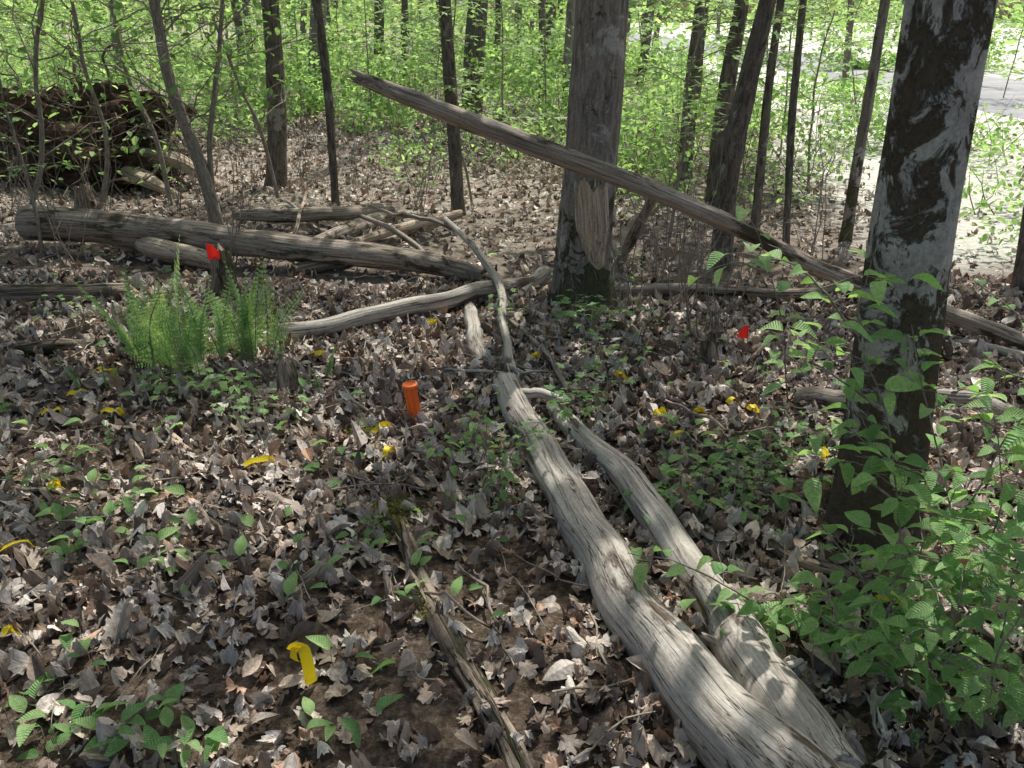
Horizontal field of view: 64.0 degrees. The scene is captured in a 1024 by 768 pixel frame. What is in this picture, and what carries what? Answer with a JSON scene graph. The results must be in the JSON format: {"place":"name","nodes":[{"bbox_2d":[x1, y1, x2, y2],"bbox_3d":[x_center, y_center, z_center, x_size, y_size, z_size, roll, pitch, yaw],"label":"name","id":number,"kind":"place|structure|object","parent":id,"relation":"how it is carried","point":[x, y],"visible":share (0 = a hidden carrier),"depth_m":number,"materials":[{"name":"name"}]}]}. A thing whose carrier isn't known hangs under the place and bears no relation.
{"place":"outdoors","nodes":[
{"label":"outdoors","id":0,"kind":"place"},
{"bbox_2d":[443,217,516,373],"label":"fallen branch","id":1,"kind":"object","parent":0,"point":[498,283],"visible":0.95,"depth_m":4.83,"materials":[{"name":"wood"}]},
{"bbox_2d":[0,23,1023,767],"bbox_3d":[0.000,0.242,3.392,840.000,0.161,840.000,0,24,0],"label":"ground","id":2,"kind":"structure","parent":0,"point":[450,747],"depth_m":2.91,"materials":[{"name":"brown plant"}]},
{"bbox_2d":[0,456,70,499],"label":"maple seedling","id":3,"kind":"object","parent":2,"relation":"on","point":[25,481],"visible":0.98,"depth_m":2.92,"materials":[{"name":"green plant"}]},
{"bbox_2d":[0,24,74,257],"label":"maple sapling","id":4,"kind":"object","parent":2,"relation":"on","point":[39,232],"visible":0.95,"depth_m":5.58,"materials":[{"name":"green plant"}]},
{"bbox_2d":[3,335,108,356],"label":"fallen log","id":5,"kind":"object","parent":2,"relation":"on","point":[62,344],"visible":0.59,"depth_m":4.08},
{"bbox_2d":[1,125,115,273],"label":"bare shrub","id":6,"kind":"object","parent":2,"relation":"on","point":[65,248],"visible":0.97,"depth_m":5.29,"materials":[{"name":"brown plant"}]},
{"bbox_2d":[0,283,127,305],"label":"fallen log","id":7,"kind":"object","parent":2,"relation":"on","point":[28,293],"visible":0.66,"depth_m":4.81,"materials":[{"name":"wood"}]},
{"bbox_2d":[73,182,97,208],"bbox_3d":[-3.938,-1.687,7.543,0.314,0.346,0.301,-18,29,-34],"label":"stump","id":8,"kind":"object","parent":2,"relation":"on","point":[81,200],"visible":0.61,"depth_m":7.47,"materials":[{"name":"brown wood"}]},
{"bbox_2d":[0,0,181,204],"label":"understory sapling","id":9,"kind":"object","parent":2,"relation":"on","point":[36,53],"visible":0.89,"depth_m":6.26,"materials":[{"name":"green plant"}]},
{"bbox_2d":[0,43,237,197],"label":"uprooted root plate","id":10,"kind":"object","parent":2,"relation":"on","point":[71,177],"visible":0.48,"depth_m":8.32,"materials":[{"name":"soil"}]},
{"bbox_2d":[0,0,239,209],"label":"understory sapling","id":11,"kind":"object","parent":2,"relation":"on","point":[86,5],"visible":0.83,"depth_m":7.02,"materials":[{"name":"green plant"}]},
{"bbox_2d":[0,0,255,205],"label":"understory sapling","id":12,"kind":"object","parent":2,"relation":"on","point":[148,120],"visible":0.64,"depth_m":7.44,"materials":[{"name":"green plant"}]},
{"bbox_2d":[98,273,175,362],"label":"fern","id":13,"kind":"object","parent":2,"relation":"on","point":[166,307],"visible":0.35,"depth_m":4.06,"materials":[{"name":"green plant"}]},
{"bbox_2d":[65,234,236,384],"bbox_3d":[-1.601,-0.323,3.908,0.817,0.615,0.655,15,28,30],"label":"fern","id":14,"kind":"object","parent":2,"relation":"on","point":[148,347],"visible":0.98,"depth_m":3.88,"materials":[{"name":"green plant"}]},
{"bbox_2d":[0,0,302,224],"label":"understory sapling","id":15,"kind":"object","parent":2,"relation":"on","point":[212,206],"visible":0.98,"depth_m":6.57,"materials":[{"name":"green plant"}]},
{"bbox_2d":[51,0,292,191],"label":"understory sapling","id":16,"kind":"object","parent":2,"relation":"on","point":[215,84],"visible":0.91,"depth_m":6.61,"materials":[{"name":"green plant"}]},
{"bbox_2d":[135,237,235,271],"bbox_3d":[-2.543,-0.988,5.902,1.377,0.218,0.372,17,29,34],"label":"fallen log","id":17,"kind":"object","parent":2,"relation":"on","point":[163,250],"visible":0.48,"depth_m":5.64,"materials":[{"name":"wood"}]},
{"bbox_2d":[208,243,237,298],"bbox_3d":[-1.820,-0.676,5.132,0.252,0.396,0.236,-17,29,-33],"label":"stump","id":18,"kind":"object","parent":2,"relation":"on","point":[220,275],"visible":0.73,"depth_m":5.08,"materials":[{"name":"brown wood"}]},
{"bbox_2d":[184,367,261,405],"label":"maple seedling","id":19,"kind":"object","parent":2,"relation":"on","point":[222,383],"visible":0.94,"depth_m":3.60,"materials":[{"name":"green plant"}]},
{"bbox_2d":[71,0,387,201],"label":"understory sapling","id":20,"kind":"object","parent":2,"relation":"on","point":[262,50],"visible":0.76,"depth_m":7.44,"materials":[{"name":"green plant"}]},
{"bbox_2d":[192,105,285,271],"bbox_3d":[-1.857,-1.307,5.574,0.499,1.132,0.403,-15,28,-29],"label":"bare shrub","id":21,"kind":"object","parent":2,"relation":"on","point":[240,214],"visible":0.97,"depth_m":5.57,"materials":[{"name":"brown plant"}]},
{"bbox_2d":[176,257,308,362],"bbox_3d":[-1.301,-0.339,4.083,0.659,0.560,0.467,0,24,0],"label":"fern","id":22,"kind":"object","parent":2,"relation":"on","point":[248,339],"visible":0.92,"depth_m":4.11,"materials":[{"name":"green plant"}]},
{"bbox_2d":[210,384,282,440],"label":"maple seedling","id":23,"kind":"object","parent":2,"relation":"on","point":[244,399],"visible":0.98,"depth_m":3.39,"materials":[{"name":"green plant"}]},
{"bbox_2d":[15,204,486,281],"bbox_3d":[-1.840,-0.994,5.723,3.420,0.400,0.276,4,24,9],"label":"fallen log","id":24,"kind":"object","parent":2,"relation":"on","point":[120,228],"visible":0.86,"depth_m":5.68,"materials":[{"name":"wood"}]},
{"bbox_2d":[261,0,288,188],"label":"maple tree","id":25,"kind":"object","parent":2,"relation":"on","point":[277,134],"visible":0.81,"depth_m":8.36,"materials":[{"name":"brown plant"}]},
{"bbox_2d":[276,356,302,393],"bbox_3d":[-1.076,-0.024,3.897,0.172,0.227,0.177,-19,30,-36],"label":"stump","id":26,"kind":"object","parent":2,"relation":"on","point":[287,374],"visible":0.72,"depth_m":3.86,"materials":[{"name":"brown wood"}]},
{"bbox_2d":[287,642,316,685],"bbox_3d":[-0.537,0.699,2.092,0.059,0.144,0.079,-12,27,-26],"label":"flagging tape","id":27,"kind":"object","parent":2,"relation":"on","point":[307,661],"visible":1,"depth_m":2.06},
{"bbox_2d":[231,203,394,222],"bbox_3d":[-1.604,-1.399,6.778,1.361,0.210,0.493,-9,25,-18],"label":"fallen log","id":28,"kind":"object","parent":2,"relation":"on","point":[329,213],"visible":0.84,"depth_m":6.62,"materials":[{"name":"wood"}]},
{"bbox_2d":[308,0,326,107],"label":"maple tree","id":29,"kind":"object","parent":2,"relation":"on","point":[312,25],"visible":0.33,"depth_m":15.89,"materials":[{"name":"brown plant"}]},
{"bbox_2d":[312,0,339,205],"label":"maple tree","id":30,"kind":"object","parent":2,"relation":"on","point":[324,62],"visible":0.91,"depth_m":7.09,"materials":[{"name":"brown plant"}]},
{"bbox_2d":[279,0,421,120],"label":"maple sapling","id":31,"kind":"object","parent":2,"relation":"on","point":[355,46],"visible":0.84,"depth_m":13.03,"materials":[{"name":"green plant"}]},
{"bbox_2d":[314,209,405,239],"bbox_3d":[-1.236,-1.272,6.687,0.156,0.170,1.437,9,26,20],"label":"fallen log","id":32,"kind":"object","parent":2,"relation":"on","point":[354,225],"visible":0.48,"depth_m":6.54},
{"bbox_2d":[290,212,431,275],"bbox_3d":[-0.998,-1.097,6.275,0.334,0.113,1.862,11,26,23],"label":"fallen log","id":33,"kind":"object","parent":2,"relation":"on","point":[298,268],"visible":0.33,"depth_m":5.64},
{"bbox_2d":[339,414,460,622],"bbox_3d":[-0.464,0.410,2.933,0.285,0.100,1.434,-8,25,-18],"label":"moss patch","id":34,"kind":"object","parent":2,"relation":"on","point":[391,511],"visible":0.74,"depth_m":2.85,"materials":[{"name":"green plant"}]},
{"bbox_2d":[356,209,462,241],"bbox_3d":[-0.819,-1.189,6.251,0.080,0.089,1.499,14,28,29],"label":"fallen log","id":35,"kind":"object","parent":2,"relation":"on","point":[385,233],"visible":0.6,"depth_m":6.22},
{"bbox_2d":[402,381,420,425],"bbox_3d":[-0.436,0.101,3.591,0.082,0.231,0.069,0,24,0],"label":"plot marker stake","id":36,"kind":"object","parent":2,"relation":"on","point":[411,397],"visible":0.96,"depth_m":3.56,"materials":[{"name":"orange plastic"}]},
{"bbox_2d":[273,265,551,338],"bbox_3d":[-0.456,-0.508,4.959,2.004,0.169,0.304,-18,30,-35],"label":"fallen log","id":37,"kind":"object","parent":2,"relation":"on","point":[401,308],"visible":0.87,"depth_m":4.72,"materials":[{"name":"wood"}]},
{"bbox_2d":[397,1,479,132],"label":"maple sapling","id":38,"kind":"object","parent":2,"relation":"on","point":[420,41],"visible":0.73,"depth_m":11.80,"materials":[{"name":"green plant"}]},
{"bbox_2d":[352,399,532,767],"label":"fallen log","id":39,"kind":"object","parent":2,"relation":"on","point":[468,674],"visible":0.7,"depth_m":2.19,"materials":[{"name":"wood"}]},
{"bbox_2d":[439,0,465,215],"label":"maple tree","id":40,"kind":"object","parent":2,"relation":"on","point":[454,141],"visible":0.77,"depth_m":6.87,"materials":[{"name":"brown plant"}]},
{"bbox_2d":[367,0,566,204],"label":"maple sapling","id":41,"kind":"object","parent":2,"relation":"on","point":[426,17],"visible":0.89,"depth_m":6.97,"materials":[{"name":"green plant"}]},
{"bbox_2d":[461,0,487,113],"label":"maple tree","id":42,"kind":"object","parent":2,"relation":"on","point":[472,30],"visible":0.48,"depth_m":13.53,"materials":[{"name":"brown plant"}]},
{"bbox_2d":[421,412,529,507],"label":"maple seedling","id":43,"kind":"object","parent":2,"relation":"on","point":[507,474],"visible":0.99,"depth_m":2.98,"materials":[{"name":"green plant"}]},
{"bbox_2d":[462,302,489,367],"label":"fallen log","id":44,"kind":"object","parent":2,"relation":"on","point":[474,335],"visible":0.88,"depth_m":4.45,"materials":[{"name":"wood"}]},
{"bbox_2d":[439,0,544,149],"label":"maple sapling","id":45,"kind":"object","parent":2,"relation":"on","point":[502,46],"visible":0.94,"depth_m":10.41,"materials":[{"name":"green plant"}]},
{"bbox_2d":[0,6,1023,254],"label":"understory shrubs","id":46,"kind":"object","parent":2,"relation":"on","point":[522,76],"visible":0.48,"depth_m":12.82,"materials":[{"name":"green plant"}]},
{"bbox_2d":[0,0,1023,86],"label":"distant trees","id":47,"kind":"object","parent":2,"relation":"on","point":[304,22],"visible":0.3,"depth_m":38.02,"materials":[{"name":"green plant"}]},
{"bbox_2d":[0,156,1023,762],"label":"twigs","id":48,"kind":"object","parent":2,"relation":"on","point":[434,404],"depth_m":3.49,"materials":[{"name":"wood"}]},
{"bbox_2d":[470,409,555,470],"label":"maple seedling","id":49,"kind":"object","parent":2,"relation":"on","point":[536,427],"visible":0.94,"depth_m":3.15,"materials":[{"name":"green plant"}]},
{"bbox_2d":[496,0,573,119],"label":"maple sapling","id":50,"kind":"object","parent":2,"relation":"on","point":[544,39],"visible":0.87,"depth_m":12.12,"materials":[{"name":"green plant"}]},
{"bbox_2d":[507,317,575,401],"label":"fallen branch","id":51,"kind":"object","parent":2,"relation":"on","point":[537,344],"visible":0.84,"depth_m":4.14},
{"bbox_2d":[561,0,574,110],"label":"maple tree","id":52,"kind":"object","parent":2,"relation":"on","point":[570,18],"visible":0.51,"depth_m":14.50,"materials":[{"name":"brown plant"}]},
{"bbox_2d":[551,289,600,334],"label":"maple seedling","id":53,"kind":"object","parent":2,"relation":"on","point":[570,313],"visible":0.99,"depth_m":4.47,"materials":[{"name":"green plant"}]},
{"bbox_2d":[544,371,616,423],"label":"maple seedling","id":54,"kind":"object","parent":2,"relation":"on","point":[563,413],"visible":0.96,"depth_m":3.49,"materials":[{"name":"green plant"}]},
{"bbox_2d":[546,0,628,316],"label":"maple tree","id":55,"kind":"object","parent":2,"relation":"on","point":[595,97],"visible":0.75,"depth_m":4.60,"materials":[{"name":"grey plant"}]},
{"bbox_2d":[574,177,608,269],"bbox_3d":[0.460,-0.897,4.800,0.217,0.620,0.116,0,24,0],"label":"torn wood scar","id":56,"kind":"object","parent":55,"relation":"attached to","point":[592,216],"visible":0.93,"depth_m":4.73},
{"bbox_2d":[556,336,651,400],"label":"maple seedling","id":57,"kind":"object","parent":2,"relation":"on","point":[597,362],"visible":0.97,"depth_m":3.76,"materials":[{"name":"green plant"}]},
{"bbox_2d":[572,294,645,342],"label":"maple seedling","id":58,"kind":"object","parent":2,"relation":"on","point":[608,325],"visible":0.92,"depth_m":4.47,"materials":[{"name":"green plant"}]},
{"bbox_2d":[584,133,691,317],"bbox_3d":[0.713,-0.929,4.780,0.629,1.115,0.351,0,24,0],"label":"bare shrub","id":59,"kind":"object","parent":2,"relation":"on","point":[628,287],"visible":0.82,"depth_m":4.85,"materials":[{"name":"brown plant"}]},
{"bbox_2d":[622,482,708,515],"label":"maple seedling","id":60,"kind":"object","parent":2,"relation":"on","point":[693,498],"visible":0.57,"depth_m":2.87,"materials":[{"name":"green plant"}]},
{"bbox_2d":[627,140,709,282],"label":"bare shrub","id":61,"kind":"object","parent":2,"relation":"on","point":[655,269],"visible":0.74,"depth_m":5.36,"materials":[{"name":"brown plant"}]},
{"bbox_2d":[493,371,856,767],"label":"fallen log","id":62,"kind":"object","parent":2,"relation":"on","point":[716,707],"visible":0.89,"depth_m":2.10,"materials":[{"name":"wood"}]},
{"bbox_2d":[348,68,1023,349],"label":"leaning dead trunk","id":63,"kind":"object","parent":2,"relation":"on","point":[546,150],"visible":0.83,"depth_m":4.18,"materials":[{"name":"wood"}]},
{"bbox_2d":[613,199,655,268],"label":"broken branch","id":64,"kind":"object","parent":63,"relation":"attached to","point":[627,246],"visible":0.73,"depth_m":5.62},
{"bbox_2d":[629,130,743,309],"bbox_3d":[1.057,-0.930,4.880,0.826,1.082,0.407,13,27,28],"label":"bare shrub","id":65,"kind":"object","parent":2,"relation":"on","point":[681,293],"visible":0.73,"depth_m":4.98,"materials":[{"name":"brown plant"}]},
{"bbox_2d":[661,128,719,337],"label":"bare shrub","id":66,"kind":"object","parent":2,"relation":"on","point":[688,312],"visible":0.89,"depth_m":4.54,"materials":[{"name":"brown plant"}]},
{"bbox_2d":[675,0,709,179],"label":"maple tree","id":67,"kind":"object","parent":2,"relation":"on","point":[699,52],"visible":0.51,"depth_m":8.32,"materials":[{"name":"brown plant"}]},
{"bbox_2d":[629,0,768,105],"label":"maple sapling","id":68,"kind":"object","parent":2,"relation":"on","point":[684,50],"visible":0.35,"depth_m":9.34,"materials":[{"name":"green plant"}]},
{"bbox_2d":[689,331,718,368],"bbox_3d":[0.985,-0.146,4.152,0.175,0.248,0.165,-19,30,-36],"label":"stump","id":69,"kind":"object","parent":2,"relation":"on","point":[708,349],"visible":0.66,"depth_m":4.12,"materials":[{"name":"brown wood"}]},
{"bbox_2d":[546,398,864,767],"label":"fallen log","id":70,"kind":"object","parent":2,"relation":"on","point":[751,661],"visible":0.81,"depth_m":2.23,"materials":[{"name":"wood"}]},
{"bbox_2d":[652,131,762,281],"bbox_3d":[1.218,-1.114,5.287,0.781,1.057,0.427,-16,28,-31],"label":"bare shrub","id":71,"kind":"object","parent":2,"relation":"on","point":[700,267],"visible":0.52,"depth_m":5.36,"materials":[{"name":"brown plant"}]},
{"bbox_2d":[627,544,802,639],"bbox_3d":[0.565,0.620,2.305,0.503,0.237,0.288,9,26,19],"label":"beech sapling","id":72,"kind":"object","parent":2,"relation":"on","point":[749,606],"visible":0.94,"depth_m":2.29,"materials":[{"name":"green plant"}]},
{"bbox_2d":[685,454,759,496],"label":"maple seedling","id":73,"kind":"object","parent":2,"relation":"on","point":[725,478],"visible":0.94,"depth_m":2.98,"materials":[{"name":"green plant"}]},
{"bbox_2d":[659,175,791,344],"bbox_3d":[1.213,-0.631,4.343,0.737,0.955,0.498,22,32,40],"label":"bare shrub","id":74,"kind":"object","parent":2,"relation":"on","point":[713,323],"visible":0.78,"depth_m":4.37,"materials":[{"name":"brown plant"}]},
{"bbox_2d":[704,0,748,206],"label":"maple tree","id":75,"kind":"object","parent":2,"relation":"on","point":[729,70],"visible":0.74,"depth_m":7.26,"materials":[{"name":"brown plant"}]},
{"bbox_2d":[639,0,814,119],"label":"maple sapling","id":76,"kind":"object","parent":2,"relation":"on","point":[718,9],"visible":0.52,"depth_m":7.33,"materials":[{"name":"green plant"}]},
{"bbox_2d":[616,283,847,298],"bbox_3d":[1.411,-0.608,5.173,1.518,0.143,0.111,4,24,8],"label":"fallen log","id":77,"kind":"object","parent":2,"relation":"on","point":[662,288],"visible":0.6,"depth_m":5.17,"materials":[{"name":"wood"}]},
{"bbox_2d":[621,0,843,236],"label":"maple sapling","id":78,"kind":"object","parent":2,"relation":"on","point":[717,104],"visible":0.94,"depth_m":5.94,"materials":[{"name":"green plant"}]},
{"bbox_2d":[710,0,776,270],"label":"maple tree","id":79,"kind":"object","parent":2,"relation":"on","point":[735,139],"visible":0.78,"depth_m":5.36,"materials":[{"name":"brown plant"}]},
{"bbox_2d":[687,194,806,400],"bbox_3d":[1.052,-0.251,3.227,0.784,1.050,0.357,-16,29,-32],"label":"beech sapling","id":80,"kind":"object","parent":2,"relation":"on","point":[741,214],"visible":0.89,"depth_m":3.04,"materials":[{"name":"green plant"}]},
{"bbox_2d":[712,469,786,522],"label":"maple seedling","id":81,"kind":"object","parent":2,"relation":"on","point":[750,496],"visible":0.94,"depth_m":2.89,"materials":[{"name":"green plant"}]},
{"bbox_2d":[750,0,784,228],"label":"maple tree","id":82,"kind":"object","parent":2,"relation":"on","point":[763,144],"visible":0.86,"depth_m":6.47,"materials":[{"name":"brown plant"}]},
{"bbox_2d":[741,453,799,486],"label":"maple seedling","id":83,"kind":"object","parent":2,"relation":"on","point":[778,470],"visible":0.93,"depth_m":3.05,"materials":[{"name":"green plant"}]},
{"bbox_2d":[739,407,827,458],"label":"maple seedling","id":84,"kind":"object","parent":2,"relation":"on","point":[789,450],"visible":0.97,"depth_m":3.21,"materials":[{"name":"green plant"}]},
{"bbox_2d":[703,0,869,153],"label":"maple sapling","id":85,"kind":"object","parent":2,"relation":"on","point":[817,32],"visible":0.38,"depth_m":10.21,"materials":[{"name":"green plant"}]},
{"bbox_2d":[706,2,868,97],"bbox_3d":[2.629,-3.523,8.613,1.526,2.766,1.908,-10,26,-21],"label":"maple sapling","id":86,"kind":"object","parent":2,"relation":"on","point":[786,58],"visible":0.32,"depth_m":8.57,"materials":[{"name":"green plant"}]},
{"bbox_2d":[782,0,806,244],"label":"maple tree","id":87,"kind":"object","parent":2,"relation":"on","point":[792,111],"visible":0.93,"depth_m":5.99,"materials":[{"name":"brown plant"}]},
{"bbox_2d":[760,582,838,641],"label":"maple seedling","id":88,"kind":"object","parent":2,"relation":"on","point":[803,615],"visible":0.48,"depth_m":2.30,"materials":[{"name":"green plant"}]},
{"bbox_2d":[765,129,869,283],"bbox_3d":[1.840,-1.053,5.097,0.455,1.006,0.785,-19,30,-37],"label":"bare shrub","id":89,"kind":"object","parent":2,"relation":"on","point":[815,235],"visible":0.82,"depth_m":5.15,"materials":[{"name":"brown plant"}]},
{"bbox_2d":[793,386,845,409],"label":"fallen log","id":90,"kind":"object","parent":2,"relation":"on","point":[823,396],"visible":0.56,"depth_m":3.70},
{"bbox_2d":[758,0,898,192],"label":"maple sapling","id":91,"kind":"object","parent":2,"relation":"on","point":[845,47],"visible":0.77,"depth_m":7.94,"materials":[{"name":"green plant"}]},
{"bbox_2d":[707,242,962,593],"bbox_3d":[0.852,0.177,2.239,0.727,1.069,0.390,10,26,21],"label":"beech sapling","id":92,"kind":"object","parent":2,"relation":"on","point":[861,481],"visible":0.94,"depth_m":2.16,"materials":[{"name":"green plant"}]},
{"bbox_2d":[790,0,900,128],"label":"maple sapling","id":93,"kind":"object","parent":2,"relation":"on","point":[838,65],"visible":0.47,"depth_m":11.61,"materials":[{"name":"green plant"}]},
{"bbox_2d":[838,0,890,242],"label":"birch tree","id":94,"kind":"object","parent":2,"relation":"on","point":[849,214],"visible":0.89,"depth_m":6.11,"materials":[{"name":"brown plant"}]},
{"bbox_2d":[789,536,1023,727],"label":"beech sapling","id":95,"kind":"object","parent":2,"relation":"on","point":[975,681],"visible":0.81,"depth_m":1.88,"materials":[{"name":"green plant"}]},
{"bbox_2d":[822,0,997,556],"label":"beech tree","id":96,"kind":"object","parent":2,"relation":"on","point":[941,57],"visible":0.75,"depth_m":2.29,"materials":[{"name":"grey plant"}]},
{"bbox_2d":[797,486,1023,727],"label":"beech sapling","id":97,"kind":"object","parent":2,"relation":"on","point":[935,693],"visible":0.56,"depth_m":2.14,"materials":[{"name":"green plant"}]},
{"bbox_2d":[821,324,1023,629],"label":"beech sapling","id":98,"kind":"object","parent":2,"relation":"on","point":[891,504],"visible":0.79,"depth_m":2.14,"materials":[{"name":"green plant"}]},
{"bbox_2d":[844,407,1023,669],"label":"beech sapling","id":99,"kind":"object","parent":2,"relation":"on","point":[964,541],"visible":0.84,"depth_m":1.91,"materials":[{"name":"green plant"}]},
{"bbox_2d":[937,388,1023,424],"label":"fallen log","id":100,"kind":"object","parent":2,"relation":"on","point":[961,396],"visible":0.42,"depth_m":3.70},
{"bbox_2d":[940,279,1023,444],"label":"beech sapling","id":101,"kind":"object","parent":2,"relation":"on","point":[987,385],"visible":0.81,"depth_m":2.30,"materials":[{"name":"green plant"}]},
{"bbox_2d":[943,334,1023,361],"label":"fallen log","id":102,"kind":"object","parent":2,"relation":"on","point":[1002,351],"visible":0.55,"depth_m":4.18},
{"bbox_2d":[1010,206,1023,296],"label":"maple tree","id":103,"kind":"object","parent":2,"relation":"on","point":[1017,280],"visible":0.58,"depth_m":4.95,"materials":[{"name":"brown plant"}]},
{"bbox_2d":[0,195,1023,767],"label":"mayflower","id":104,"kind":"object","parent":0,"point":[218,735],"depth_m":2.23,"materials":[{"name":"plant"}]},
{"bbox_2d":[0,0,1023,22],"label":"sky","id":105,"kind":"structure","parent":0,"point":[1001,12],"materials":[{"name":"white"}]},
{"bbox_2d":[564,27,1023,118],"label":"road","id":106,"kind":"structure","parent":0,"point":[992,93],"depth_m":20.71,"materials":[{"name":"asphalt"}]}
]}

